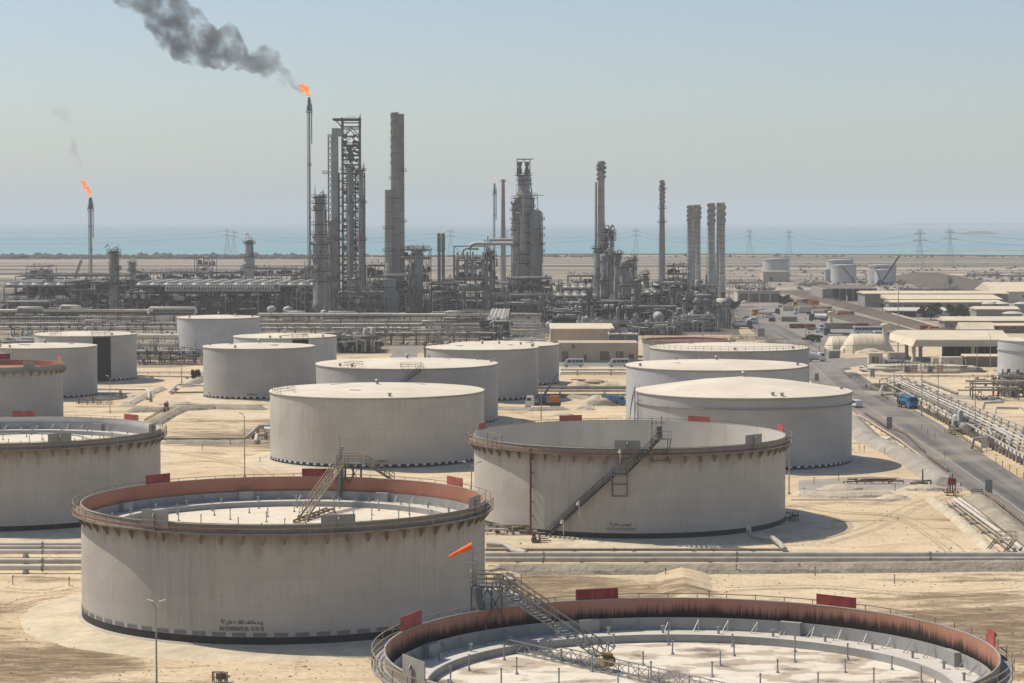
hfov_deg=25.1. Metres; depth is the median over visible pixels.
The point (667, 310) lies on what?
process unit
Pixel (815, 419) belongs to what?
storage tank
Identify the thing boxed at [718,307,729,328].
furnace ribs
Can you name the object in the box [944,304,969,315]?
round tree
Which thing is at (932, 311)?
round tree
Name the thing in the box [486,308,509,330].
sloping roof
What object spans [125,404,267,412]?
bund
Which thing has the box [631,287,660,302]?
process unit
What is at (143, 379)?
tank pad
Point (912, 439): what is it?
guard rail
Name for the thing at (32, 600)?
tyre tracks
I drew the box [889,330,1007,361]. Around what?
canopy
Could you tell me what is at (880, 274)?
tank
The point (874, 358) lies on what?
door
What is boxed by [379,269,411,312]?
process unit
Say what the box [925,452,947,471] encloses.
guard rail
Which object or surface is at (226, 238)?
pylon
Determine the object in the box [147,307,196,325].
pipe portal
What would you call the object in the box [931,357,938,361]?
kiosk
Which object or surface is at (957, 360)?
site cabin
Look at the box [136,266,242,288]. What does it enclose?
process unit
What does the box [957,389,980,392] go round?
pipeline
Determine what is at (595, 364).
access road
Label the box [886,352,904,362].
brown hut
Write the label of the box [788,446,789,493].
lamp post
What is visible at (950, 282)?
palm tree
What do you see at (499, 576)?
concrete block
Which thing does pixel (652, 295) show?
process vessel
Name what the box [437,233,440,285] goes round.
chimney stack
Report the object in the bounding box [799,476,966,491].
bund path
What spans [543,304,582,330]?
process unit
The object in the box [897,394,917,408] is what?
tank truck
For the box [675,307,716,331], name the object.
process unit
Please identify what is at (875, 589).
tyre tracks
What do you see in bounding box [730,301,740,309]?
tree
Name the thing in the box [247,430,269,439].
valve manifold
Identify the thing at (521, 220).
downcomer pipes
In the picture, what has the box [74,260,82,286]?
crane boom
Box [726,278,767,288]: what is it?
process unit
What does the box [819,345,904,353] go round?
pipe bridge
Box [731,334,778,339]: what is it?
valve manifold
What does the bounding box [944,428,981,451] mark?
guard rail
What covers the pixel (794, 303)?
flatbed truck
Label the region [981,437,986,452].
sign board
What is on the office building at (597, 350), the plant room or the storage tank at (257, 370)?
the plant room
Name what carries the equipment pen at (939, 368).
on the ground at (230, 423)
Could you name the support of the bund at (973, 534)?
on the ground at (230, 423)
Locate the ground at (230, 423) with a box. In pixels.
[0,255,1023,682]
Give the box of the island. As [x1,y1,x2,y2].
[959,231,999,233]
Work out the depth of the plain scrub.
1786.27 m
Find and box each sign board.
[758,328,764,336]
[815,373,818,381]
[870,369,874,377]
[887,417,891,427]
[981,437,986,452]
[985,479,991,494]
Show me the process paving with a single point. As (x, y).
(731, 330)
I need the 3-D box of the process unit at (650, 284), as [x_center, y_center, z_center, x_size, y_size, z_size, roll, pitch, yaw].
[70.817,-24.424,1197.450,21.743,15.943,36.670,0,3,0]
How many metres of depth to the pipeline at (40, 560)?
305.98 m
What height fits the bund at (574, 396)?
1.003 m
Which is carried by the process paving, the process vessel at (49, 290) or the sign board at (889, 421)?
the process vessel at (49, 290)
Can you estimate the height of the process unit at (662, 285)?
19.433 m
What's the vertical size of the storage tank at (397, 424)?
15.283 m
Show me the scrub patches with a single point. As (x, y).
(441, 265)
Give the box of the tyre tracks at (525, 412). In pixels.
[498,404,551,419]
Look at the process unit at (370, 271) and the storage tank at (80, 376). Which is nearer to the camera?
the storage tank at (80, 376)
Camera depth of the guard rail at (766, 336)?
962.07 m
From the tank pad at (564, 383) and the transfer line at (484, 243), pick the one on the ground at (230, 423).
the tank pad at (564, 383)
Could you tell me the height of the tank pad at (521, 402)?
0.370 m
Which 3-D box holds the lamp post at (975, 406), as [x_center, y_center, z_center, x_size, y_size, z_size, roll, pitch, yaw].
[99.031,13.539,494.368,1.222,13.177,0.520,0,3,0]
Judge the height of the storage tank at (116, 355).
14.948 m
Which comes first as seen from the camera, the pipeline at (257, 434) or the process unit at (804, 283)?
the pipeline at (257, 434)
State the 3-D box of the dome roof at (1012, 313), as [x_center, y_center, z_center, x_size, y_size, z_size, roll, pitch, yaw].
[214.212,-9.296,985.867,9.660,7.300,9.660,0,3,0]
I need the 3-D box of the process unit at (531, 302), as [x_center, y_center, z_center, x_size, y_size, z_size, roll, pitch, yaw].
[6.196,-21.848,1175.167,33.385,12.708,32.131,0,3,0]
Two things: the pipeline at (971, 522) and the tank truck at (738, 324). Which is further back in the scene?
the tank truck at (738, 324)
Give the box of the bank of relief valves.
[405,245,428,249]
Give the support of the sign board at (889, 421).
on the road at (962, 454)
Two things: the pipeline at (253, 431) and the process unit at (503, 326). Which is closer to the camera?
the pipeline at (253, 431)
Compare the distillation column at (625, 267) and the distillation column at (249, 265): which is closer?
the distillation column at (625, 267)
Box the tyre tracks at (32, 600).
[0,593,67,609]
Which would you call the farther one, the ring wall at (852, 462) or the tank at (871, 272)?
the tank at (871, 272)
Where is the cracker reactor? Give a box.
[511,170,536,288]
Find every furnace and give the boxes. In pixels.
[379,279,398,312]
[714,297,732,328]
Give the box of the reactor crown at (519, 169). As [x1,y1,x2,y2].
[517,159,529,175]
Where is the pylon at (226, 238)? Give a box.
[224,228,231,253]
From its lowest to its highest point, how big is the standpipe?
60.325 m
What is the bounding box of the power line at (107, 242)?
[0,236,217,243]
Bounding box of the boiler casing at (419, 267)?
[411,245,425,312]
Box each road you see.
[559,360,639,366]
[733,306,1023,525]
[812,357,962,370]
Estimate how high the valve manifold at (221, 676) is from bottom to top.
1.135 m
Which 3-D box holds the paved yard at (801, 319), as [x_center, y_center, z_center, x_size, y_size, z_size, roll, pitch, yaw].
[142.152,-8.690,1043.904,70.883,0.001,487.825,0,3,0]
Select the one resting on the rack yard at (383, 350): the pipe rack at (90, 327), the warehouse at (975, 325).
the pipe rack at (90, 327)
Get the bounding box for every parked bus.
[853,326,881,333]
[872,331,892,337]
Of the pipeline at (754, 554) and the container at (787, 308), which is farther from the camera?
the container at (787, 308)
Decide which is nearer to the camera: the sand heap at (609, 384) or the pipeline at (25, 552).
the pipeline at (25, 552)
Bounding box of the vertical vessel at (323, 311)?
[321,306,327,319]
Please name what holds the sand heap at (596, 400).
on the ground at (230, 423)
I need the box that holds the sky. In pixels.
[0,0,1023,222]
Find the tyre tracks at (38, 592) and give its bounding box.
[0,586,80,593]
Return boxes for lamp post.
[146,599,165,682]
[178,347,182,382]
[239,412,245,476]
[461,460,481,488]
[538,381,541,420]
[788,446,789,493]
[893,285,903,351]
[918,366,922,415]
[935,371,938,415]
[971,374,975,433]
[989,334,990,367]
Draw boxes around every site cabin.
[828,350,839,357]
[939,356,962,364]
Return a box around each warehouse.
[733,289,780,301]
[760,271,789,281]
[811,285,880,300]
[857,291,1008,306]
[881,294,1002,303]
[883,307,971,316]
[885,300,1001,308]
[937,316,1023,329]
[955,322,993,329]
[969,306,1019,315]
[975,282,1023,302]
[993,323,1023,332]
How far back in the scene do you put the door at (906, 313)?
1098.73 m
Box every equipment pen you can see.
[898,362,920,372]
[921,362,946,372]
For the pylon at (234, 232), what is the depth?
3046.53 m
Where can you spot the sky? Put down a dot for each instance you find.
(168, 111)
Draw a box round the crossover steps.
[986,531,1016,551]
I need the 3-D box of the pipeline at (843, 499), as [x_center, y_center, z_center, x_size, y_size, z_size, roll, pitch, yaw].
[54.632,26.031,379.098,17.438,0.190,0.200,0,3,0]
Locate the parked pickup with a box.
[883,357,901,362]
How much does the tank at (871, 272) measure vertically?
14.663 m
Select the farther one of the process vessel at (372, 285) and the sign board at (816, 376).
the process vessel at (372, 285)
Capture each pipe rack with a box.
[0,305,153,325]
[0,317,176,333]
[137,328,176,342]
[137,332,177,355]
[137,341,202,364]
[257,308,405,327]
[260,315,480,336]
[325,323,499,344]
[392,307,488,327]
[458,308,542,318]
[875,375,1023,466]
[965,374,1023,399]
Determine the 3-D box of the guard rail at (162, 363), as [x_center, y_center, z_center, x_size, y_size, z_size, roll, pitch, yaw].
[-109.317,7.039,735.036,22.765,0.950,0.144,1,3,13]
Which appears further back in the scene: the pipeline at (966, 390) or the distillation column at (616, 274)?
the distillation column at (616, 274)
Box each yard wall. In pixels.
[891,313,940,327]
[952,329,1002,329]
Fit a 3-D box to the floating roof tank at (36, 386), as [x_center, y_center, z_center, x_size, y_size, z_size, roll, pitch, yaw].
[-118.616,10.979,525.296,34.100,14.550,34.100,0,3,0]
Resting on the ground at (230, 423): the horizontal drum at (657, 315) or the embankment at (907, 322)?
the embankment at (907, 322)
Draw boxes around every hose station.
[163,400,168,412]
[944,474,961,494]
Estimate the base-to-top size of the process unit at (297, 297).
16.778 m
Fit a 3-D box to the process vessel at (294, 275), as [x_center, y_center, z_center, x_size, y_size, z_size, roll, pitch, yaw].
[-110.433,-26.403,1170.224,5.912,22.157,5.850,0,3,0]
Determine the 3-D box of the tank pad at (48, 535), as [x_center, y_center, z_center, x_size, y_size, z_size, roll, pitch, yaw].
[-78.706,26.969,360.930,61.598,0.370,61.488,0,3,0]
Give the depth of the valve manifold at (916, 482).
398.74 m
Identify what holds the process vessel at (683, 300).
on the process paving
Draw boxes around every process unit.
[0,292,78,318]
[0,328,44,342]
[3,277,90,307]
[15,271,135,293]
[26,263,56,279]
[65,276,151,313]
[133,277,293,314]
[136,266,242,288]
[193,254,216,275]
[240,265,312,288]
[285,279,314,312]
[335,288,384,317]
[337,327,390,352]
[366,259,384,310]
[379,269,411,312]
[400,245,430,311]
[423,335,449,357]
[428,279,461,313]
[453,254,485,308]
[480,314,512,340]
[484,247,497,308]
[491,279,515,307]
[491,289,553,311]
[506,270,555,305]
[541,297,591,321]
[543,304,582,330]
[552,291,599,300]
[561,281,593,300]
[567,271,593,290]
[576,311,635,331]
[586,295,637,321]
[626,313,686,334]
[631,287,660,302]
[631,298,682,323]
[641,282,664,293]
[652,278,688,311]
[663,261,691,292]
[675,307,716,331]
[678,289,717,325]
[690,280,716,313]
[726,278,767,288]
[797,278,829,285]
[895,282,962,290]
[949,409,980,433]
[964,270,1003,276]
[992,368,1023,396]
[1001,271,1023,281]
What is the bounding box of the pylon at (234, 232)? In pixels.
[230,230,237,254]
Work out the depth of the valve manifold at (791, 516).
350.09 m
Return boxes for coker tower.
[322,114,365,305]
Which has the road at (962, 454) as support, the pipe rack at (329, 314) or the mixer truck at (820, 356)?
the mixer truck at (820, 356)
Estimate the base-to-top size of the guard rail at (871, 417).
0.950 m
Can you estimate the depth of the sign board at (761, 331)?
905.01 m
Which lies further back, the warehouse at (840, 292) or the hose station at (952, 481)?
the warehouse at (840, 292)
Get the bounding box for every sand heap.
[120,392,155,397]
[155,400,199,404]
[487,571,520,576]
[550,412,573,415]
[567,381,588,385]
[570,405,596,409]
[577,395,617,406]
[584,378,604,385]
[597,382,621,385]
[816,484,861,489]
[855,348,885,353]
[876,494,911,500]
[894,484,956,491]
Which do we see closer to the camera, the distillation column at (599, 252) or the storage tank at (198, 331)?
the storage tank at (198, 331)
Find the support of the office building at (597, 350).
on the ground at (230, 423)
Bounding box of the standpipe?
[509,199,519,281]
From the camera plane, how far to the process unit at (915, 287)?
1484.57 m
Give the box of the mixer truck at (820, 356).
[809,351,825,361]
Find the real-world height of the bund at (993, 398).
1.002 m
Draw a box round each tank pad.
[0,529,80,540]
[20,588,530,661]
[63,394,118,401]
[97,377,155,384]
[182,394,269,402]
[241,452,473,473]
[485,507,831,547]
[487,415,520,427]
[498,396,559,404]
[551,381,569,385]
[785,455,880,475]
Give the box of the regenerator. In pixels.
[527,208,544,296]
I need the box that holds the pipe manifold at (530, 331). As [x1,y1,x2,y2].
[505,319,549,341]
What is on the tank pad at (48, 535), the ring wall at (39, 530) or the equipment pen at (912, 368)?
the ring wall at (39, 530)
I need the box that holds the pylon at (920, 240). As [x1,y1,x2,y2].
[912,229,926,270]
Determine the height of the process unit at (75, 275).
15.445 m
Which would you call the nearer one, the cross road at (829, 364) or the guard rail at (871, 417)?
the guard rail at (871, 417)
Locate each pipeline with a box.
[0,541,80,544]
[0,544,80,548]
[0,548,80,557]
[0,558,80,563]
[0,563,81,573]
[98,388,151,399]
[98,392,135,395]
[137,375,190,378]
[162,437,245,439]
[169,383,202,392]
[171,391,202,393]
[245,424,269,438]
[254,427,269,442]
[485,548,783,551]
[485,551,1023,556]
[485,556,1023,562]
[486,542,527,551]
[538,386,625,388]
[538,389,625,393]
[538,394,625,397]
[561,369,625,371]
[561,372,625,372]
[746,525,787,551]
[791,499,896,499]
[858,414,922,456]
[879,384,911,390]
[881,393,909,395]
[921,379,957,393]
[930,408,1022,458]
[945,500,1012,551]
[949,499,1019,551]
[953,497,1023,550]
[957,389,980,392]
[957,497,1004,529]
[970,427,1012,448]
[982,400,1003,410]
[994,406,1018,413]
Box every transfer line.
[469,237,512,307]
[489,238,512,241]
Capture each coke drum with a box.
[344,160,355,302]
[355,164,366,296]
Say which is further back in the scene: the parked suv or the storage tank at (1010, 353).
the storage tank at (1010, 353)
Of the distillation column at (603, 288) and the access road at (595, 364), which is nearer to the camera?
the access road at (595, 364)
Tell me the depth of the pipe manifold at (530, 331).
918.33 m
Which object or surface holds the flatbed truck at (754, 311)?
on the paved yard at (801, 319)
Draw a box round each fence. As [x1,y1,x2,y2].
[788,298,913,329]
[794,289,952,328]
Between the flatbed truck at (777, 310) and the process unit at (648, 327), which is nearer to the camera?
the process unit at (648, 327)
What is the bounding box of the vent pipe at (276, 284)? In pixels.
[274,274,278,312]
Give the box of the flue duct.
[385,262,389,278]
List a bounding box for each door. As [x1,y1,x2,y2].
[562,351,567,361]
[600,351,608,359]
[616,351,623,357]
[739,293,747,301]
[750,293,758,301]
[760,293,768,301]
[771,293,779,301]
[871,356,878,362]
[892,311,915,316]
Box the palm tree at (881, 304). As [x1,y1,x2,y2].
[875,299,889,310]
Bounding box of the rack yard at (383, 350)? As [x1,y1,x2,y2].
[0,325,542,367]
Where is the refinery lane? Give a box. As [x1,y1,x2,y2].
[389,344,418,357]
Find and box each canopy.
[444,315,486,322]
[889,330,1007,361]
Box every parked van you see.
[563,358,583,366]
[608,358,628,366]
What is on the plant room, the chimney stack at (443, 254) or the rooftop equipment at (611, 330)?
the rooftop equipment at (611, 330)
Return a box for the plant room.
[607,332,637,341]
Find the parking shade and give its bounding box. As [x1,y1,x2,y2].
[961,354,997,366]
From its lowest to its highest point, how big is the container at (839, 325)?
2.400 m
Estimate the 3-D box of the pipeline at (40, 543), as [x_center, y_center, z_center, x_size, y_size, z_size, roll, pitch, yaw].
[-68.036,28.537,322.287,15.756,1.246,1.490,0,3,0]
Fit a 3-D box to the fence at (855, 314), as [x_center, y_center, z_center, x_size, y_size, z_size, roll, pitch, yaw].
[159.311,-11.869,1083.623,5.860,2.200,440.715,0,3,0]
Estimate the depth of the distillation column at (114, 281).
1123.27 m
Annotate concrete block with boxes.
[494,572,515,584]
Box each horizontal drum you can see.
[267,306,275,317]
[283,306,291,312]
[546,322,550,333]
[633,313,638,321]
[653,311,663,321]
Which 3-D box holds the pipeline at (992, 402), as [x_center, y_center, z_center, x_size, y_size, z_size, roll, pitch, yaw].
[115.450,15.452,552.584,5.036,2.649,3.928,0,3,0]
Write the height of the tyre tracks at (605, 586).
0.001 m
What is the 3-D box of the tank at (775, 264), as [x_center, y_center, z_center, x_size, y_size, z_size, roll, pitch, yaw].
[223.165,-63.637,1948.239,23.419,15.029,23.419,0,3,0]
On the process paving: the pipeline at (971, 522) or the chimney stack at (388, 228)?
the chimney stack at (388, 228)
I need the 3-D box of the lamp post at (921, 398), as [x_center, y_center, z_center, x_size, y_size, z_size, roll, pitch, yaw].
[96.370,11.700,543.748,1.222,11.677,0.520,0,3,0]
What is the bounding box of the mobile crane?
[876,255,899,285]
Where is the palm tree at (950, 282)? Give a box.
[946,276,953,286]
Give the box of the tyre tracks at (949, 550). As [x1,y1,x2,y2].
[793,504,965,551]
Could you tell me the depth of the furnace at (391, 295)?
1119.62 m
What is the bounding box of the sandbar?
[911,250,1023,251]
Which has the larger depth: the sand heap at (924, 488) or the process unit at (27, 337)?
the process unit at (27, 337)
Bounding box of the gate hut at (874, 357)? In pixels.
[867,352,882,362]
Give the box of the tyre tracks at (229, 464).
[165,460,271,475]
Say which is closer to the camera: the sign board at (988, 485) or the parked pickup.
the sign board at (988, 485)
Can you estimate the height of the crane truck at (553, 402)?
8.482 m
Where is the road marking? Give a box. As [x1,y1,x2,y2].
[810,362,1022,512]
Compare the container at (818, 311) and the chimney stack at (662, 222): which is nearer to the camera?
the container at (818, 311)
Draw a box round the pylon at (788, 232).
[785,230,792,254]
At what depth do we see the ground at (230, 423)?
348.16 m
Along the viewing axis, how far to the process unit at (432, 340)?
655.80 m
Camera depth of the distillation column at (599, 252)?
1148.29 m
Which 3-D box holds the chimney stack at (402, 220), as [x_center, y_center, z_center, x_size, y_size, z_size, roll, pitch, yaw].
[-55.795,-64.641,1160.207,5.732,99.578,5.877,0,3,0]
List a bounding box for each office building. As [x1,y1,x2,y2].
[549,323,613,342]
[558,340,637,361]
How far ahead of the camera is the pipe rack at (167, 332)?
851.33 m
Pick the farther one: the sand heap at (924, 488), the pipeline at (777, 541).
the sand heap at (924, 488)
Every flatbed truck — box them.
[752,309,771,315]
[759,308,779,313]
[778,301,796,306]
[823,328,849,334]
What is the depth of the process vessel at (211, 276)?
1249.37 m
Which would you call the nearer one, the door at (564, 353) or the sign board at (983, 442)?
the sign board at (983, 442)
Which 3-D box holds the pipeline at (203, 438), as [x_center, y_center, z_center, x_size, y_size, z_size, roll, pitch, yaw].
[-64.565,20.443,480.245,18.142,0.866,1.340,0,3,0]
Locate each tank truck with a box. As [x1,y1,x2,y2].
[601,395,624,405]
[732,320,752,328]
[809,313,828,320]
[837,310,854,314]
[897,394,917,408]
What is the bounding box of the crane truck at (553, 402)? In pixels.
[525,374,560,406]
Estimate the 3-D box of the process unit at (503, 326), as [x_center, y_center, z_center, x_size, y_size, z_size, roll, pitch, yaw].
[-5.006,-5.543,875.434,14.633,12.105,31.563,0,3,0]
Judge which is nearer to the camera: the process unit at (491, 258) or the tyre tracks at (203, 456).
the tyre tracks at (203, 456)
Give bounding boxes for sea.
[0,223,1023,254]
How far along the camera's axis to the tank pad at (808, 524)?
330.39 m
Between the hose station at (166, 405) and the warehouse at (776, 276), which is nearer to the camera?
the hose station at (166, 405)
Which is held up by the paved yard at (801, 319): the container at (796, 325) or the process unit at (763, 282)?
the container at (796, 325)
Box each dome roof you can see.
[981,302,994,305]
[995,302,1008,305]
[1003,311,1023,315]
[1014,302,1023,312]
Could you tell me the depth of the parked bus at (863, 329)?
936.60 m
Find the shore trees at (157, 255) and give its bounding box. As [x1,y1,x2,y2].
[0,251,1023,258]
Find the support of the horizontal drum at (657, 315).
on the process paving
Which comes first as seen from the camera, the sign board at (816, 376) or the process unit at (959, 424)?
the process unit at (959, 424)
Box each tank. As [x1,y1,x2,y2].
[0,339,97,397]
[0,354,67,416]
[0,411,166,531]
[34,328,136,381]
[71,434,493,644]
[176,312,260,355]
[202,339,315,398]
[233,329,336,383]
[269,379,484,467]
[315,354,498,422]
[371,542,1014,682]
[426,340,538,400]
[449,337,559,385]
[466,415,792,538]
[625,355,808,419]
[630,371,853,469]
[642,334,735,360]
[649,338,809,382]
[762,257,789,270]
[824,268,830,280]
[826,258,853,268]
[830,263,856,282]
[867,263,896,282]
[874,268,891,283]
[997,337,1023,386]
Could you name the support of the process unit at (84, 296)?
on the process paving
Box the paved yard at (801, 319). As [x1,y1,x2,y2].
[756,304,895,352]
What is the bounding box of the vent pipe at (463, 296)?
[461,285,465,310]
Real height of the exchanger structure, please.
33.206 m
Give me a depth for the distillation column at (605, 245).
1088.18 m
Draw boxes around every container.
[599,394,619,395]
[781,316,796,320]
[782,306,798,310]
[789,324,804,327]
[805,324,815,328]
[809,300,818,304]
[812,310,824,313]
[823,323,856,328]
[857,323,868,325]
[919,325,932,329]
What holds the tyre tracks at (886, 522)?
on the ground at (230, 423)
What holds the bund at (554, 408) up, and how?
on the ground at (230, 423)
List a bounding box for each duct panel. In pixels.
[697,266,700,283]
[721,275,725,297]
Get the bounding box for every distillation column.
[106,245,121,314]
[127,259,136,279]
[241,237,257,288]
[309,185,330,318]
[327,212,340,311]
[591,245,602,296]
[596,250,610,317]
[600,225,608,279]
[607,226,616,296]
[611,250,623,296]
[615,254,633,319]
[631,252,638,287]
[640,266,649,296]
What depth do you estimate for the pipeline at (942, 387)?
631.53 m
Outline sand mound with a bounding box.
[843,364,986,373]
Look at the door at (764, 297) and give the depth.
1300.33 m
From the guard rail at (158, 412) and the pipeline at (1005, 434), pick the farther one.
the guard rail at (158, 412)
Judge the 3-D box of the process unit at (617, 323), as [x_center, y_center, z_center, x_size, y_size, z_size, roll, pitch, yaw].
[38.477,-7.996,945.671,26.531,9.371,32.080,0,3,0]
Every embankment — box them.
[543,253,1021,255]
[775,301,911,330]
[790,292,949,329]
[896,272,982,290]
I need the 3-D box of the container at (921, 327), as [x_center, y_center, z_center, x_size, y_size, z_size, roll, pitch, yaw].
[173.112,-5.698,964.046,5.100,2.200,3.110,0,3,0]
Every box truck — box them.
[751,316,757,323]
[794,306,812,313]
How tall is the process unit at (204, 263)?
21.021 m
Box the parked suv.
[852,399,862,407]
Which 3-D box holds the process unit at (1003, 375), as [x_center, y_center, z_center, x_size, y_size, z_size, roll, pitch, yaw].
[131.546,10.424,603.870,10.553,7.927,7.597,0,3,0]
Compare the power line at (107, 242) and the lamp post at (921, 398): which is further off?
the power line at (107, 242)
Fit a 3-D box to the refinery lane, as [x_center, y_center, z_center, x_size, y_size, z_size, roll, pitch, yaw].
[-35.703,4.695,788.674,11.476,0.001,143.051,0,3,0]
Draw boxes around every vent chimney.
[827,311,833,322]
[880,323,888,339]
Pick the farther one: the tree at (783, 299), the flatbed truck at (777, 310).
the tree at (783, 299)
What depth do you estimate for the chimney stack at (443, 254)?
1182.74 m
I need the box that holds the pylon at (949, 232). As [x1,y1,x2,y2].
[944,228,955,265]
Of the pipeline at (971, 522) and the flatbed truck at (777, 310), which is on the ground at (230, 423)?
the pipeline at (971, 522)
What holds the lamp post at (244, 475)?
on the ground at (230, 423)
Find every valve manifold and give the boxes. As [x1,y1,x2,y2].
[76,396,118,404]
[212,671,229,682]
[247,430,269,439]
[485,522,536,535]
[531,531,550,542]
[570,379,618,383]
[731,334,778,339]
[785,512,798,521]
[843,478,903,483]
[865,383,927,389]
[910,480,931,484]
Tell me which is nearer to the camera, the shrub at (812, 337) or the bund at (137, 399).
the bund at (137, 399)
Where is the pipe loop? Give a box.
[58,305,81,310]
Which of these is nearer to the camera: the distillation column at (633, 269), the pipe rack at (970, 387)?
the pipe rack at (970, 387)
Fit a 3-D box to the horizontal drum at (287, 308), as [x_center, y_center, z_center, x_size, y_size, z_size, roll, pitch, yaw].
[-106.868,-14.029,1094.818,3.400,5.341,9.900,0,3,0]
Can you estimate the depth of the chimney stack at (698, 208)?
1222.87 m
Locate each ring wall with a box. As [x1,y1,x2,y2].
[0,527,80,532]
[77,601,488,646]
[103,377,138,381]
[201,395,269,399]
[267,456,473,468]
[505,516,788,539]
[785,459,853,470]
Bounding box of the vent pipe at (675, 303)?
[674,293,679,314]
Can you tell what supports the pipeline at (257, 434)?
on the bund at (193, 441)
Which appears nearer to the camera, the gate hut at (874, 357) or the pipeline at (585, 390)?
the pipeline at (585, 390)
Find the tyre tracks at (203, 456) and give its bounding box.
[161,450,242,462]
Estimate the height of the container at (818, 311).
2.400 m
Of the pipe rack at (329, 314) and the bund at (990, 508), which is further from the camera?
the pipe rack at (329, 314)
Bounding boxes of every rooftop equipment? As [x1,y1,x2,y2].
[609,327,635,332]
[736,286,775,289]
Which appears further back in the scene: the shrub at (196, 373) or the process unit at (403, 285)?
the process unit at (403, 285)
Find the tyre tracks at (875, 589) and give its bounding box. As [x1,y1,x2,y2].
[725,585,1020,595]
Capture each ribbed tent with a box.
[824,336,846,349]
[840,333,894,352]
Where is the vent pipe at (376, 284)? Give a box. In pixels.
[374,270,378,311]
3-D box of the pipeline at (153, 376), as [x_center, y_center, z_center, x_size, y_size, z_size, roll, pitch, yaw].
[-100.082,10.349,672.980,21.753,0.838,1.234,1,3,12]
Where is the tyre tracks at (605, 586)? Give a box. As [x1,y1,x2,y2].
[503,584,653,589]
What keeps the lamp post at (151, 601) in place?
on the ground at (230, 423)
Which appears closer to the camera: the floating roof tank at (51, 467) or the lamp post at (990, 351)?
the floating roof tank at (51, 467)
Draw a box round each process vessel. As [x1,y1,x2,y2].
[43,276,53,299]
[164,269,173,301]
[206,271,214,295]
[289,270,299,310]
[302,261,311,288]
[348,269,360,310]
[368,277,377,303]
[406,260,416,312]
[444,276,453,308]
[553,279,563,299]
[583,283,594,319]
[631,272,642,304]
[647,289,658,304]
[666,281,680,306]
[679,294,691,313]
[700,284,711,305]
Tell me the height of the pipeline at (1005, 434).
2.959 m
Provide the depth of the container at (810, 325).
980.82 m
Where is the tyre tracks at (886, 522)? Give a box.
[814,493,966,543]
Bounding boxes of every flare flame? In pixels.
[81,181,90,195]
[299,84,310,96]
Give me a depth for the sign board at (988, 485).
385.88 m
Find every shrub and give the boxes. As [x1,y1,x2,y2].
[191,369,201,378]
[802,334,822,341]
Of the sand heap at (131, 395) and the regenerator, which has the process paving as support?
the regenerator
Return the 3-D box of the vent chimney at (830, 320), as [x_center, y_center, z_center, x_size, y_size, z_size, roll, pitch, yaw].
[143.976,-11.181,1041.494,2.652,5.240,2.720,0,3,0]
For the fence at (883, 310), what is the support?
on the ground at (230, 423)
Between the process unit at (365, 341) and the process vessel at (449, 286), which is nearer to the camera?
the process unit at (365, 341)
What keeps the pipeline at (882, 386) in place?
on the road at (962, 454)
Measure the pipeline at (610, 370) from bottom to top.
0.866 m
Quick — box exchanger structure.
[454,246,486,309]
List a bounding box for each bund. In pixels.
[120,386,166,404]
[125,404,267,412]
[149,407,186,424]
[160,439,266,443]
[181,373,202,386]
[487,560,1023,574]
[498,406,568,410]
[561,393,625,399]
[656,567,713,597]
[789,490,893,498]
[852,391,1004,400]
[852,414,961,485]
[925,497,1000,551]
[965,493,1023,551]
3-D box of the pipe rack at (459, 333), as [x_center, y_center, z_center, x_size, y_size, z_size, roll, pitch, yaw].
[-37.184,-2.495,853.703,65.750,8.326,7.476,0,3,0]
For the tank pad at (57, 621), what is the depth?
248.02 m
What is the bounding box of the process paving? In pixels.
[0,292,739,334]
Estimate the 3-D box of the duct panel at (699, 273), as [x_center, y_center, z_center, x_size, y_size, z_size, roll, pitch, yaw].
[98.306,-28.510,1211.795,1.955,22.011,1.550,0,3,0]
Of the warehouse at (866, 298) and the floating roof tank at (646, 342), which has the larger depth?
the warehouse at (866, 298)
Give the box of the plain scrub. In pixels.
[727,263,1023,290]
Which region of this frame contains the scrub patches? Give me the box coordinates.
[0,265,1023,274]
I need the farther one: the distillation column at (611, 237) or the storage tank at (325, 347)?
the distillation column at (611, 237)
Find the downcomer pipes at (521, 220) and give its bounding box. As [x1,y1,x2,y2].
[515,193,523,250]
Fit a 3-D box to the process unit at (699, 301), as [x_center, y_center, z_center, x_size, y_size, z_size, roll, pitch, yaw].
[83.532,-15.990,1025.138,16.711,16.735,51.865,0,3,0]
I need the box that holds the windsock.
[448,543,474,557]
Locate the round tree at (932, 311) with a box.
[916,302,942,319]
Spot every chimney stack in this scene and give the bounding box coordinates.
[383,190,393,278]
[389,112,400,298]
[398,114,406,306]
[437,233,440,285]
[441,233,444,308]
[500,179,506,288]
[594,182,596,288]
[595,161,606,253]
[658,180,666,280]
[686,205,693,292]
[693,205,695,279]
[694,205,701,292]
[706,203,715,293]
[716,202,719,298]
[718,202,725,297]
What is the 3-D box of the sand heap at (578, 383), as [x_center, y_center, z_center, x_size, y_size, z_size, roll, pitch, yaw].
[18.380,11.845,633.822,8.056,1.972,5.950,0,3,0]
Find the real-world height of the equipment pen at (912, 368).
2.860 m
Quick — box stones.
[0,415,1023,680]
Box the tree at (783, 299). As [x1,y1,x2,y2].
[778,295,792,303]
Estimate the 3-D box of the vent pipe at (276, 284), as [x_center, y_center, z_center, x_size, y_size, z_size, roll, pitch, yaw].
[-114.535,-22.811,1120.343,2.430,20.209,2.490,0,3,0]
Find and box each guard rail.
[145,408,163,421]
[149,362,194,364]
[560,373,625,375]
[735,317,771,342]
[844,371,929,378]
[863,410,887,428]
[892,425,924,452]
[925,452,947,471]
[929,375,977,376]
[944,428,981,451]
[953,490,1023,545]
[971,488,1023,523]
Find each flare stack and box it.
[87,198,93,279]
[306,97,312,288]
[493,183,496,248]
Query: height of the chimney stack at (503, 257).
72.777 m

